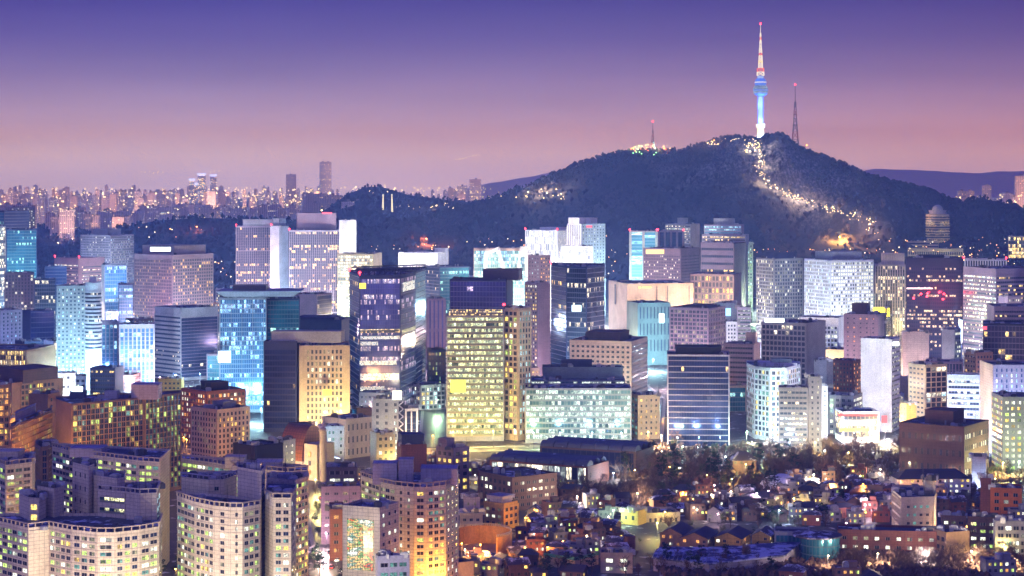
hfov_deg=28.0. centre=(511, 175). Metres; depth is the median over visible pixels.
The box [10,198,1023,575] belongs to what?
ground
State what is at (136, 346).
office building
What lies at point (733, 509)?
house
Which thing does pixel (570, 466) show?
museum hall
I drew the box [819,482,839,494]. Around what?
house
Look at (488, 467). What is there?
office building
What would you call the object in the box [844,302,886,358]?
office building
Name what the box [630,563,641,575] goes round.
bare tree
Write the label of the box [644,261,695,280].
window
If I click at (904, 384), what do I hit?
office building
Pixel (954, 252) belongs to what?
office building
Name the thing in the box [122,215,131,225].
apartment tower
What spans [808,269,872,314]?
window
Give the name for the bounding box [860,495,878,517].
house
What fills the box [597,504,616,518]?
house
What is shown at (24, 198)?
apartment tower
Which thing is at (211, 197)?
apartment tower
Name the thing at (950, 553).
bare tree
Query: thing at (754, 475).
evergreen tree
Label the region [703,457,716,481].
pine tree
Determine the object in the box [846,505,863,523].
house
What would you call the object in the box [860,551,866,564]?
bare tree
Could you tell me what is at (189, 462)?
apartment building
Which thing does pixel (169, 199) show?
apartment tower
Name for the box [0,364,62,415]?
office building
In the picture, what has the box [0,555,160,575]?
window
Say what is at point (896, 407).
window
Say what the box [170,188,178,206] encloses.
apartment tower
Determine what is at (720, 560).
bare tree
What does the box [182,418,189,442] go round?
window
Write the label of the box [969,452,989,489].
office building
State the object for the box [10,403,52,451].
apartment building
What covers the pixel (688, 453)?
bare tree
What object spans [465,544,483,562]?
house
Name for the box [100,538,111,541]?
window
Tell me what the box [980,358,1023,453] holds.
office building
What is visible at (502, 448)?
avenue
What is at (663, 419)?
pavement
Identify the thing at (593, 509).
house
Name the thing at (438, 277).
office building
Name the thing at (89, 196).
apartment tower
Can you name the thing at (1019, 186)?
distant tower
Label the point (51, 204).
apartment tower
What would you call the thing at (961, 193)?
distant tower
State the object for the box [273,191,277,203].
apartment tower
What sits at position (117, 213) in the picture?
apartment tower
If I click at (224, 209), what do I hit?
apartment tower
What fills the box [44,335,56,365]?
office building
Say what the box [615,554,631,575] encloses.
bare tree
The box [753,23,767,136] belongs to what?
observation tower
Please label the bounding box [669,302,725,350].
office building
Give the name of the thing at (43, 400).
office building
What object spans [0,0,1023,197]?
sky
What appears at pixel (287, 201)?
apartment tower
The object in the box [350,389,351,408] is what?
office building
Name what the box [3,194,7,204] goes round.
apartment tower
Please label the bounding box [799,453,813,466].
bare tree
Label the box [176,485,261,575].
apartment building
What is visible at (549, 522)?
house
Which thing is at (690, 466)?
bare tree
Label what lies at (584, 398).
office building
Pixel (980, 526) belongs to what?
office building
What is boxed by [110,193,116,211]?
apartment tower
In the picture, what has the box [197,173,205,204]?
round tower
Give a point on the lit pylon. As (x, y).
(391, 203)
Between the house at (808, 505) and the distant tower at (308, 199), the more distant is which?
the distant tower at (308, 199)
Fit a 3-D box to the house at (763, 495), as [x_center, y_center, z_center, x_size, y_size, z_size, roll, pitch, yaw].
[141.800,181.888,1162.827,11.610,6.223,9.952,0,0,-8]
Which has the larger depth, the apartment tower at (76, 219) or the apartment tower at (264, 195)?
the apartment tower at (264, 195)
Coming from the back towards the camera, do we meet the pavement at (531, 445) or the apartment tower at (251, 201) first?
the apartment tower at (251, 201)
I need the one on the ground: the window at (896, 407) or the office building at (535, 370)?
the office building at (535, 370)
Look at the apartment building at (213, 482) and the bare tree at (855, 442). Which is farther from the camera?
the bare tree at (855, 442)
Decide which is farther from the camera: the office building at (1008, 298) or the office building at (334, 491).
the office building at (1008, 298)
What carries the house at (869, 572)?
on the ground
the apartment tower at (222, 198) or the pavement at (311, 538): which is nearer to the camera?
the pavement at (311, 538)
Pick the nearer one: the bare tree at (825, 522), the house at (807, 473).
the bare tree at (825, 522)
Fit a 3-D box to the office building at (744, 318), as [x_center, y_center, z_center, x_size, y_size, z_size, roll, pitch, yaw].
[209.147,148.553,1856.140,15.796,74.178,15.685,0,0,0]
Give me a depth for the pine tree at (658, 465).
1221.88 m
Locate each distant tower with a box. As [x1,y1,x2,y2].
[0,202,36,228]
[286,174,295,204]
[302,192,326,212]
[319,161,331,194]
[326,193,340,208]
[341,199,354,208]
[448,186,452,200]
[457,184,466,201]
[469,178,480,200]
[957,189,965,198]
[966,189,973,199]
[982,184,990,199]
[1001,191,1011,202]
[1015,174,1023,207]
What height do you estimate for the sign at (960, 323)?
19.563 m
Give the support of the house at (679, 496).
on the ground
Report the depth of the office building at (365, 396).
1553.84 m
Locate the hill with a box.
[37,136,1023,298]
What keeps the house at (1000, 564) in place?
on the ground
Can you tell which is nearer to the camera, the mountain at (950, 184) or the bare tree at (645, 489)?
the bare tree at (645, 489)
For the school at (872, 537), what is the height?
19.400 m
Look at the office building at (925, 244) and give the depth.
3493.85 m
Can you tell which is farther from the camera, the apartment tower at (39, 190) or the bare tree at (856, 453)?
the apartment tower at (39, 190)
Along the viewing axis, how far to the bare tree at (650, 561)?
965.81 m
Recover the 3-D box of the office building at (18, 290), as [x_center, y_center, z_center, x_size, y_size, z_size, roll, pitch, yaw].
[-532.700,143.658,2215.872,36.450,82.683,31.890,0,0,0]
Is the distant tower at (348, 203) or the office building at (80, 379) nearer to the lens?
the office building at (80, 379)
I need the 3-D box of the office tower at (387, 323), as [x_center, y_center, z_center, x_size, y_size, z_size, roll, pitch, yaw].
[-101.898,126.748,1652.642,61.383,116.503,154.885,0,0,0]
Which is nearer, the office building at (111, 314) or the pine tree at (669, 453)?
the pine tree at (669, 453)
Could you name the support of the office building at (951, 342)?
on the ground
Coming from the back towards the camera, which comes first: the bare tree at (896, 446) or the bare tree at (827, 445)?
the bare tree at (896, 446)
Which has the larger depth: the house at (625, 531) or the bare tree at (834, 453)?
the bare tree at (834, 453)
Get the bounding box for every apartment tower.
[0,192,3,204]
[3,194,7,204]
[8,188,13,204]
[14,190,18,204]
[19,185,21,196]
[21,192,28,204]
[27,194,31,204]
[32,192,38,222]
[33,185,37,192]
[37,188,41,223]
[40,196,44,225]
[44,193,48,213]
[45,211,54,228]
[49,197,53,212]
[50,215,59,235]
[54,197,57,215]
[58,188,66,214]
[60,208,74,238]
[64,186,69,209]
[70,195,77,208]
[70,209,77,229]
[72,205,85,211]
[77,194,80,204]
[78,210,83,229]
[80,212,91,230]
[81,197,88,213]
[88,194,91,211]
[91,194,99,214]
[92,214,99,232]
[97,209,112,228]
[101,195,109,210]
[105,189,113,195]
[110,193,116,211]
[112,216,124,227]
[113,211,122,216]
[115,192,119,211]
[119,208,131,215]
[120,190,123,210]
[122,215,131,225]
[124,189,126,207]
[125,196,127,210]
[128,189,133,212]
[132,185,135,212]
[132,213,139,223]
[135,190,141,210]
[135,209,144,223]
[136,197,143,210]
[138,204,146,210]
[142,194,147,204]
[143,205,149,222]
[147,204,160,221]
[148,191,155,205]
[156,189,162,205]
[159,206,173,219]
[161,195,165,206]
[166,191,172,206]
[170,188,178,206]
[174,203,179,218]
[175,192,178,204]
[179,188,183,195]
[179,194,187,203]
[180,202,187,218]
[183,197,188,203]
[184,206,187,218]
[188,203,194,215]
[195,202,205,216]
[199,206,208,217]
[203,191,206,204]
[207,190,215,208]
[209,207,219,217]
[217,190,218,206]
[220,191,225,205]
[220,204,227,218]
[226,196,229,207]
[228,207,242,218]
[231,196,236,207]
[242,208,247,215]
[247,208,256,218]
[249,196,253,208]
[254,188,257,206]
[258,194,261,204]
[258,204,267,218]
[262,185,265,203]
[263,203,269,217]
[266,191,270,203]
[270,202,280,218]
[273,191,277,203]
[278,206,284,217]
[279,195,283,206]
[285,196,290,208]
[285,208,288,217]
[289,203,296,220]
[297,188,299,203]
[312,201,320,212]
[443,190,447,199]
[453,189,456,200]
[460,192,464,199]
[747,357,800,440]
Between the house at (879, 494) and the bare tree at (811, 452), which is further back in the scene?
the bare tree at (811, 452)
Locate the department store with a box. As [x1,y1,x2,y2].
[608,279,692,329]
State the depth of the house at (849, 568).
934.27 m
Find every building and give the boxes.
[0,205,28,228]
[0,224,5,307]
[0,306,21,343]
[0,343,55,366]
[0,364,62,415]
[0,382,9,447]
[0,448,35,512]
[0,513,162,575]
[4,271,33,309]
[5,206,34,228]
[6,228,36,277]
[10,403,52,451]
[10,416,14,439]
[15,338,42,343]
[19,488,47,520]
[22,306,53,343]
[29,387,59,438]
[34,277,55,338]
[34,437,58,489]
[35,480,66,516]
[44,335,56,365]
[45,264,66,314]
[51,442,170,568]
[54,255,104,284]
[55,382,181,490]
[58,364,76,395]
[71,457,97,512]
[76,373,86,389]
[80,228,133,295]
[90,365,123,393]
[93,469,124,512]
[97,474,164,519]
[101,263,126,319]
[101,319,117,364]
[106,310,117,319]
[118,282,132,331]
[119,317,154,381]
[123,372,140,390]
[126,316,153,321]
[134,244,212,320]
[154,297,217,380]
[158,372,183,390]
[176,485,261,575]
[180,450,308,488]
[180,470,236,495]
[181,380,245,443]
[191,399,249,457]
[206,351,218,379]
[213,301,218,316]
[215,284,304,412]
[215,288,222,301]
[233,439,282,459]
[237,447,264,575]
[263,330,349,431]
[264,479,296,575]
[266,460,308,575]
[268,435,295,463]
[289,421,316,424]
[297,291,331,315]
[300,312,348,340]
[317,414,343,461]
[318,481,360,543]
[322,413,371,458]
[325,502,343,560]
[334,456,340,461]
[337,251,381,316]
[342,486,409,575]
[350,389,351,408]
[352,403,371,415]
[359,390,390,406]
[360,457,459,575]
[370,428,395,467]
[371,391,420,459]
[397,431,426,471]
[398,248,448,266]
[413,382,445,409]
[423,264,468,312]
[426,294,445,369]
[426,347,445,383]
[436,437,468,493]
[450,268,522,313]
[458,557,473,575]
[459,523,511,553]
[474,246,527,305]
[478,465,509,492]
[525,227,566,313]
[525,280,550,375]
[525,359,631,442]
[528,253,549,281]
[531,366,539,375]
[561,244,592,262]
[567,217,604,262]
[570,329,647,392]
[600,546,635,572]
[627,297,670,364]
[629,229,657,279]
[631,382,660,438]
[643,246,699,281]
[658,228,683,246]
[665,218,699,246]
[667,344,729,446]
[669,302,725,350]
[690,270,740,304]
[715,300,736,319]
[724,332,760,405]
[725,312,739,341]
[730,383,745,411]
[735,301,750,340]
[751,309,755,320]
[756,251,802,337]
[761,318,825,384]
[779,372,822,452]
[799,312,843,348]
[804,250,873,315]
[814,357,832,390]
[822,382,832,438]
[826,347,843,358]
[828,382,862,434]
[833,354,860,392]
[835,406,878,442]
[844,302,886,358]
[875,253,905,352]
[891,472,938,525]
[899,406,988,475]
[900,375,907,400]
[900,394,916,421]
[901,329,928,375]
[906,254,962,358]
[907,240,938,247]
[908,246,962,256]
[908,358,946,417]
[926,357,962,371]
[941,326,960,358]
[947,365,979,418]
[963,254,1006,265]
[963,265,1023,349]
[964,349,992,372]
[967,502,997,548]
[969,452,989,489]
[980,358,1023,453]
[982,320,1023,359]
[987,299,1023,320]
[991,381,1023,470]
[993,515,1023,556]
[998,294,1020,302]
[1008,235,1023,261]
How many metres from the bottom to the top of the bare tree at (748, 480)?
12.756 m
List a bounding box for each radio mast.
[651,121,654,149]
[792,84,798,143]
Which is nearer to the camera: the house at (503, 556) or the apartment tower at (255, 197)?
the house at (503, 556)
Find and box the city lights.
[0,186,1021,210]
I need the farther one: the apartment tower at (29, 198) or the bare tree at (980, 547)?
the apartment tower at (29, 198)
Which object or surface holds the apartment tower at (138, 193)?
on the ground
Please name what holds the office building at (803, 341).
on the ground
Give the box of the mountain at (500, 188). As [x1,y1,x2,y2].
[467,173,553,199]
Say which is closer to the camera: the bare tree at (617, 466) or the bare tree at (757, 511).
the bare tree at (757, 511)
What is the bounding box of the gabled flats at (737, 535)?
[713,525,751,545]
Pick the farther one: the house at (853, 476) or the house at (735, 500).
the house at (853, 476)
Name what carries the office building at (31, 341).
on the ground
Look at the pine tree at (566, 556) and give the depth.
944.36 m
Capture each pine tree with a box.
[308,543,325,569]
[312,551,326,575]
[535,555,544,567]
[541,551,551,564]
[542,554,553,574]
[559,546,573,561]
[559,552,571,566]
[574,548,586,563]
[586,553,598,575]
[619,452,629,473]
[655,454,669,480]
[655,459,669,483]
[657,493,666,506]
[660,542,671,557]
[666,490,675,501]
[668,444,676,462]
[669,443,683,462]
[669,462,682,478]
[684,485,693,497]
[684,550,694,560]
[691,554,703,572]
[697,545,707,555]
[699,442,710,455]
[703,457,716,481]
[708,464,719,479]
[710,449,723,464]
[722,458,731,468]
[722,543,729,553]
[747,463,756,476]
[750,443,764,467]
[762,555,778,571]
[764,468,772,480]
[768,469,780,486]
[768,505,777,523]
[772,443,784,460]
[775,506,783,523]
[781,438,791,456]
[787,453,800,465]
[814,501,823,511]
[821,504,828,519]
[837,489,844,498]
[861,488,869,497]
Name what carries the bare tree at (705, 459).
on the ground
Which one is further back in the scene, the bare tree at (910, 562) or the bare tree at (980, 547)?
the bare tree at (980, 547)
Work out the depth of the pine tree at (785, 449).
1321.17 m
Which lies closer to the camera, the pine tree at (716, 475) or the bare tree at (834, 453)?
the pine tree at (716, 475)
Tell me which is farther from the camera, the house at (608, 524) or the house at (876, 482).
the house at (876, 482)
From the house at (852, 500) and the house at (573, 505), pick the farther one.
the house at (852, 500)
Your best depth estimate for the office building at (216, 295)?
2991.50 m
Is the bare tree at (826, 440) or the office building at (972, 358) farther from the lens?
the office building at (972, 358)
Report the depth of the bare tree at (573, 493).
1155.43 m
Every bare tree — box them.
[553,554,564,572]
[568,486,580,497]
[572,475,588,489]
[573,487,588,501]
[593,473,608,483]
[601,484,611,495]
[608,456,632,482]
[608,479,616,489]
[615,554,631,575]
[618,466,633,479]
[619,481,633,492]
[625,475,641,496]
[628,472,639,485]
[630,492,637,504]
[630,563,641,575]
[636,481,654,500]
[638,478,652,490]
[643,475,652,483]
[644,449,666,464]
[644,552,652,567]
[645,485,661,499]
[652,555,667,574]
[657,510,677,526]
[670,431,682,441]
[672,548,684,562]
[680,560,690,567]
[682,447,696,464]
[682,460,699,479]
[683,442,699,458]
[684,458,705,480]
[695,447,717,473]
[696,453,713,474]
[709,549,732,558]
[715,558,728,575]
[718,445,730,463]
[722,507,735,527]
[736,473,747,484]
[737,439,746,447]
[740,541,756,552]
[742,471,759,484]
[742,543,757,554]
[746,446,757,453]
[751,503,768,523]
[755,443,772,466]
[757,478,770,490]
[760,461,773,472]
[762,453,775,469]
[764,441,779,453]
[768,434,777,444]
[770,455,792,473]
[777,460,791,471]
[786,446,798,459]
[791,456,808,467]
[796,437,815,453]
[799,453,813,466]
[804,449,818,468]
[805,443,817,462]
[811,454,833,472]
[819,445,841,463]
[820,435,837,446]
[821,439,841,451]
[821,513,829,526]
[824,445,841,464]
[826,455,852,480]
[827,549,848,564]
[828,439,838,457]
[830,464,840,481]
[834,549,861,560]
[837,449,847,463]
[843,443,855,461]
[845,433,864,450]
[846,541,862,553]
[850,554,867,567]
[852,443,866,465]
[855,454,870,465]
[855,553,870,566]
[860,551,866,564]
[864,443,881,460]
[867,462,873,472]
[868,457,884,466]
[875,461,890,478]
[884,448,898,468]
[885,445,896,461]
[888,546,907,557]
[888,551,906,565]
[891,434,898,449]
[891,552,912,565]
[894,556,908,570]
[906,559,919,569]
[908,547,924,562]
[909,559,920,569]
[918,553,935,566]
[920,547,932,560]
[925,547,945,568]
[926,547,942,562]
[930,547,948,563]
[940,544,957,566]
[941,544,955,556]
[947,553,965,568]
[951,541,964,557]
[955,542,966,555]
[967,544,979,559]
[971,498,979,510]
[972,543,989,558]
[974,538,993,550]
[974,546,989,555]
[989,539,1006,551]
[992,541,1005,551]
[997,462,1007,472]
[999,543,1019,554]
[1014,557,1022,570]
[1017,479,1023,494]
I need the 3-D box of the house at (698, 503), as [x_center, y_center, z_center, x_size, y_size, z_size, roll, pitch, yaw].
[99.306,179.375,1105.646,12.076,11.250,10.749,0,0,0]
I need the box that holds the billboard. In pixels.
[873,307,889,316]
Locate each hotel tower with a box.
[56,276,101,390]
[235,212,355,312]
[701,218,753,310]
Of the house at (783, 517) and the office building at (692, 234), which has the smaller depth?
the house at (783, 517)
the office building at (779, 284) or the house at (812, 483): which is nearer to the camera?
the house at (812, 483)
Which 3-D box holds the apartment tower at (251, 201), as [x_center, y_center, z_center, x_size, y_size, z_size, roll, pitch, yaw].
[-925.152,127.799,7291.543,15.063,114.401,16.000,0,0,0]
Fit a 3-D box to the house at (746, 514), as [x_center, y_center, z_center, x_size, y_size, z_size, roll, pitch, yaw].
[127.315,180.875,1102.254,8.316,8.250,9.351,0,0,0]
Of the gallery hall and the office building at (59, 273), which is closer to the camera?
the gallery hall
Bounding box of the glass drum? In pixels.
[792,530,841,561]
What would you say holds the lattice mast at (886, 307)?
on the ground
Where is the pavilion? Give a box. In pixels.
[728,451,757,474]
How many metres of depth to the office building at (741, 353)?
1654.49 m
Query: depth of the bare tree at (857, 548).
976.57 m
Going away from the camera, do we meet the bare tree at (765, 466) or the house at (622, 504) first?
the house at (622, 504)
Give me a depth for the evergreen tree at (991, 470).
1259.04 m
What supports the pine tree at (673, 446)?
on the ground
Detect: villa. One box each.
[326,461,356,481]
[890,468,971,494]
[937,496,947,510]
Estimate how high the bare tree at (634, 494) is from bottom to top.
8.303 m
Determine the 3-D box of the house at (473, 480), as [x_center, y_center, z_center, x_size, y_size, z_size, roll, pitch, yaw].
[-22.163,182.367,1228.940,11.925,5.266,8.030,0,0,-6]
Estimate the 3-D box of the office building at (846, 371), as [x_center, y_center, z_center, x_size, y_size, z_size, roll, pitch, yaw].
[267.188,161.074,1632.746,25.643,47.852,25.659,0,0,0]
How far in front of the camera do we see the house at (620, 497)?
1139.64 m
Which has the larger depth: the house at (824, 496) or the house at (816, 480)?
the house at (816, 480)
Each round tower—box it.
[189,179,194,203]
[194,183,197,204]
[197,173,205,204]
[210,174,216,206]
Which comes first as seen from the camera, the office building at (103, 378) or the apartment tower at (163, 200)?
the office building at (103, 378)
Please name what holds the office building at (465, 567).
on the ground
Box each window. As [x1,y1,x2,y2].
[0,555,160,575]
[31,504,36,509]
[31,515,36,519]
[58,342,83,373]
[64,485,71,512]
[73,410,179,486]
[81,241,130,281]
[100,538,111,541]
[100,545,111,548]
[100,553,111,555]
[100,560,111,563]
[135,266,212,320]
[178,553,258,575]
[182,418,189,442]
[192,437,247,457]
[311,415,325,423]
[329,471,339,474]
[343,471,353,473]
[347,518,373,570]
[380,563,387,566]
[399,562,406,566]
[399,572,406,575]
[400,517,456,575]
[413,396,444,408]
[505,391,523,433]
[623,361,646,392]
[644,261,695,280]
[671,329,724,350]
[747,392,778,436]
[757,275,801,336]
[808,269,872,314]
[892,407,896,428]
[992,437,1020,468]
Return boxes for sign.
[72,387,82,391]
[959,320,961,340]
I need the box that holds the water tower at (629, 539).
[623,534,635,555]
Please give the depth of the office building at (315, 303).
1956.38 m
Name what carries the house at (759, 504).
on the ground
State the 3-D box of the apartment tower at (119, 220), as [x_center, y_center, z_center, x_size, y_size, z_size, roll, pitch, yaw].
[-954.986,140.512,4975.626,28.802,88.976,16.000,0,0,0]
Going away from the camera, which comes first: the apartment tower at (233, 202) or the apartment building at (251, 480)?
the apartment building at (251, 480)
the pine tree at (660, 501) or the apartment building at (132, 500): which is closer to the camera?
the apartment building at (132, 500)
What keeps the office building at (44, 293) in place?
on the ground
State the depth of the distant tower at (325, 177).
9000.00 m
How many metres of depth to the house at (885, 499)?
1115.26 m
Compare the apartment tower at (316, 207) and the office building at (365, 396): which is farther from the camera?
the apartment tower at (316, 207)
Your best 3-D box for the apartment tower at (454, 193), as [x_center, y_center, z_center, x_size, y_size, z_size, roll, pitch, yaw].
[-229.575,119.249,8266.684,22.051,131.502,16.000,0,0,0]
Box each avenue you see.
[423,409,445,446]
[427,446,881,456]
[637,387,662,442]
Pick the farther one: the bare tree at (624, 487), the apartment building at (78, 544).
the bare tree at (624, 487)
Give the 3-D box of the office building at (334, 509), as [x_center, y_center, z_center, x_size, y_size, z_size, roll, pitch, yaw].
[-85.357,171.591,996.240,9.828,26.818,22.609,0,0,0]
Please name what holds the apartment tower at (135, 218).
on the ground
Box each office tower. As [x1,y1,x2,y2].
[348,264,425,412]
[446,303,530,440]
[550,261,604,363]
[861,329,899,431]
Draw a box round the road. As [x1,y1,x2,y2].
[308,480,341,575]
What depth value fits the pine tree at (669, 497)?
1134.79 m
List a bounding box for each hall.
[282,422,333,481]
[490,450,608,487]
[540,436,653,475]
[544,548,598,567]
[651,542,799,571]
[774,526,808,555]
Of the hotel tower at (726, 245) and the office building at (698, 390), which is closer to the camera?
the office building at (698, 390)
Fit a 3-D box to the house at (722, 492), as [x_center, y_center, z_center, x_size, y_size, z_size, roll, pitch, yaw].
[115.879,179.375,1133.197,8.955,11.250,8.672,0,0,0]
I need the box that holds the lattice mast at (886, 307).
[884,301,893,336]
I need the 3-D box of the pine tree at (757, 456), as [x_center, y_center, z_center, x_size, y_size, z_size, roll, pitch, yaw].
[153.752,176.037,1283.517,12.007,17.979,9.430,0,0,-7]
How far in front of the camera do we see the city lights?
6289.99 m
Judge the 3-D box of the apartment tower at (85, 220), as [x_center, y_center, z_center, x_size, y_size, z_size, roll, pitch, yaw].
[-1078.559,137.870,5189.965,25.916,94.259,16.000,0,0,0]
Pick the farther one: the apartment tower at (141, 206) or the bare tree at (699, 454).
the apartment tower at (141, 206)
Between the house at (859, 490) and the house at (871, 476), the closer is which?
the house at (859, 490)
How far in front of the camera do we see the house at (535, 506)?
1112.03 m
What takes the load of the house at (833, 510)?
on the ground
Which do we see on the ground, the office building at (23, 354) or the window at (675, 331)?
the office building at (23, 354)
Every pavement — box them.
[308,504,324,575]
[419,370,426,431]
[427,445,886,455]
[633,384,665,441]
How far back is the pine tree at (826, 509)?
1095.98 m
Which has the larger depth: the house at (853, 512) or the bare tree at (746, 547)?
the house at (853, 512)
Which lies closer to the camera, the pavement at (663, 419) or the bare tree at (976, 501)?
the bare tree at (976, 501)
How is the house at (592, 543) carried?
on the ground
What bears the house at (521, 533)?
on the ground
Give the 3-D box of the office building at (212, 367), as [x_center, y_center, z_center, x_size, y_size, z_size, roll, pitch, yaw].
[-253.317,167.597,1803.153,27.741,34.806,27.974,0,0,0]
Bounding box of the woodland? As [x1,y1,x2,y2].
[37,131,1023,287]
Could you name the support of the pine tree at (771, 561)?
on the ground
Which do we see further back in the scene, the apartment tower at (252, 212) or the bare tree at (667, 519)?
the apartment tower at (252, 212)
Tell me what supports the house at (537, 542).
on the ground
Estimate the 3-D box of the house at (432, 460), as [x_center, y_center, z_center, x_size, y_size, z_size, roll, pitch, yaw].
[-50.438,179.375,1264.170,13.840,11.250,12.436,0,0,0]
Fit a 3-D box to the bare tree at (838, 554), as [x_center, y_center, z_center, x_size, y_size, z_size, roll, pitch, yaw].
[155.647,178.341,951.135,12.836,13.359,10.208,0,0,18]
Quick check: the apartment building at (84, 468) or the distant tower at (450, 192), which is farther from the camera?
the distant tower at (450, 192)
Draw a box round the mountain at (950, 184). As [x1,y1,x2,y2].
[865,169,1023,199]
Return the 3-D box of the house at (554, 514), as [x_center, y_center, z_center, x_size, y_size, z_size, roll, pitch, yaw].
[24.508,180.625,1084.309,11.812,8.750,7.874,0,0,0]
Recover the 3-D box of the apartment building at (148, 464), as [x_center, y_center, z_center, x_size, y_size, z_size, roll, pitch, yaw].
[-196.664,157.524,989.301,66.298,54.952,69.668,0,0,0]
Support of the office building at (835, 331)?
on the ground
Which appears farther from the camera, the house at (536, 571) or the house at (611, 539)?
the house at (611, 539)
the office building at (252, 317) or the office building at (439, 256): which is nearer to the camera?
the office building at (252, 317)
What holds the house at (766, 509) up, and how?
on the ground
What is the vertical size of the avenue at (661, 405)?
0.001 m
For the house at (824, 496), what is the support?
on the ground
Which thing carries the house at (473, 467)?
on the ground
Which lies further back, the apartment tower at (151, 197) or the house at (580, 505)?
the apartment tower at (151, 197)
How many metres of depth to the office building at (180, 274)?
2373.93 m
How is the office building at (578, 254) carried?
on the ground
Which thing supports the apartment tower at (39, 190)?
on the ground
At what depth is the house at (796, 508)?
1090.14 m
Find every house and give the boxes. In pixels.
[357,466,367,478]
[427,450,435,456]
[427,457,435,463]
[459,495,484,526]
[461,491,482,508]
[462,553,479,573]
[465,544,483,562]
[469,461,478,475]
[469,476,477,485]
[480,556,501,575]
[483,551,495,559]
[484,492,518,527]
[493,552,511,568]
[502,557,530,575]
[506,545,526,557]
[513,539,524,545]
[514,548,539,566]
[515,522,536,539]
[525,511,543,521]
[525,516,543,521]
[525,532,545,556]
[526,503,541,514]
[527,526,549,542]
[528,566,548,575]
[533,506,557,529]
[542,496,560,515]
[545,541,569,550]
[547,509,562,520]
[549,526,567,541]
[557,472,562,486]
[558,509,577,525]
[558,563,589,575]
[559,483,587,496]
[561,501,578,509]
[561,502,583,508]
[562,514,577,531]
[566,538,583,548]
[568,528,585,541]
[575,510,595,523]
[576,508,596,515]
[580,509,602,532]
[582,488,599,507]
[583,533,600,557]
[585,522,605,540]
[597,494,615,514]
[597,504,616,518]
[601,518,622,530]
[602,542,628,546]
[603,535,622,542]
[606,526,623,535]
[613,492,630,503]
[616,501,632,512]
[620,529,630,533]
[646,489,670,501]
[648,495,669,506]
[666,502,683,513]
[667,490,692,502]
[672,484,695,499]
[684,497,707,520]
[684,498,709,514]
[691,478,713,493]
[691,494,713,497]
[699,492,711,507]
[706,504,724,522]
[711,494,727,507]
[714,490,728,498]
[723,503,736,520]
[727,496,752,507]
[733,484,756,495]
[737,499,752,515]
[738,487,754,494]
[740,493,760,502]
[740,504,756,520]
[750,525,773,543]
[752,502,763,512]
[754,491,771,502]
[759,506,769,516]
[760,474,793,490]
[765,494,785,505]
[769,488,790,503]
[769,504,788,522]
[777,564,807,575]
[779,480,797,501]
[785,468,801,476]
[786,474,804,487]
[788,501,802,523]
[792,492,810,502]
[793,501,815,510]
[798,485,812,500]
[801,469,814,477]
[801,510,821,525]
[803,478,819,483]
[805,480,818,486]
[813,483,828,493]
[813,491,831,504]
[814,505,829,516]
[819,480,839,485]
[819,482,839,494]
[821,466,834,481]
[823,504,840,522]
[828,496,845,504]
[830,502,853,517]
[832,493,849,498]
[832,560,861,575]
[837,478,851,492]
[844,474,861,480]
[845,495,859,505]
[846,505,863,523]
[849,479,873,487]
[849,486,870,494]
[850,463,866,478]
[853,494,868,505]
[859,569,882,575]
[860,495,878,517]
[866,472,886,480]
[867,464,888,475]
[868,485,883,493]
[868,491,887,498]
[869,459,885,466]
[871,505,889,521]
[872,480,881,484]
[877,493,890,515]
[879,476,890,482]
[880,483,894,492]
[935,477,948,492]
[937,492,946,495]
[938,508,966,527]
[946,495,967,511]
[951,489,970,506]
[970,497,979,509]
[971,482,977,497]
[972,491,979,498]
[977,473,1021,514]
[980,552,1015,575]
[1007,503,1023,518]
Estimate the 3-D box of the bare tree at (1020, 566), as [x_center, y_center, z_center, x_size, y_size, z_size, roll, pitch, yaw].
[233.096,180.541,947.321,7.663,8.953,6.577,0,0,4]
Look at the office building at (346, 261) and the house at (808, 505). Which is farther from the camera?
the office building at (346, 261)
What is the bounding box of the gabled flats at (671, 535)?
[658,521,693,546]
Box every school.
[479,462,556,510]
[619,505,647,525]
[642,503,679,521]
[837,515,936,551]
[926,513,969,555]
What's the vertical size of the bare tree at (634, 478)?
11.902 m
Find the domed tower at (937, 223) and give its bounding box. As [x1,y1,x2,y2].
[925,205,949,242]
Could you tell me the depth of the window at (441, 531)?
902.03 m
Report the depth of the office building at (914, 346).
1679.78 m
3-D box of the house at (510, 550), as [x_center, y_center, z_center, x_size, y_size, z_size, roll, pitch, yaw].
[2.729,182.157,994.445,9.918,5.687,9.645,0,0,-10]
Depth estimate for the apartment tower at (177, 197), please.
6972.54 m
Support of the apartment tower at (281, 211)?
on the ground
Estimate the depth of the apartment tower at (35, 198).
7177.62 m
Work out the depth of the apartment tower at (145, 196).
7637.89 m
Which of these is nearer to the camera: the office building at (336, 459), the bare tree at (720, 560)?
the bare tree at (720, 560)
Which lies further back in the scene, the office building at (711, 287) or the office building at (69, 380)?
the office building at (711, 287)
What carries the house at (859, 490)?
on the ground
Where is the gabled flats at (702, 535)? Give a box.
[680,525,719,546]
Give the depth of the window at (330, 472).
1075.38 m
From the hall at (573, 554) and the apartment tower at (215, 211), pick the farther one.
the apartment tower at (215, 211)
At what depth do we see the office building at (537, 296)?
1854.67 m
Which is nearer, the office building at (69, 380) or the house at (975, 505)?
the house at (975, 505)
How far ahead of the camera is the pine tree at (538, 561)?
944.86 m
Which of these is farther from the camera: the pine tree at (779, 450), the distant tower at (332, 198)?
the distant tower at (332, 198)
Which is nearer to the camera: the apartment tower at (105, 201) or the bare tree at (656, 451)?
the bare tree at (656, 451)
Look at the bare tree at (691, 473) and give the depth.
1214.84 m
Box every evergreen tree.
[656,481,668,488]
[719,474,733,482]
[750,471,760,482]
[761,510,769,521]
[789,515,799,525]
[987,467,996,473]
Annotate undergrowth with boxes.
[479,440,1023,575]

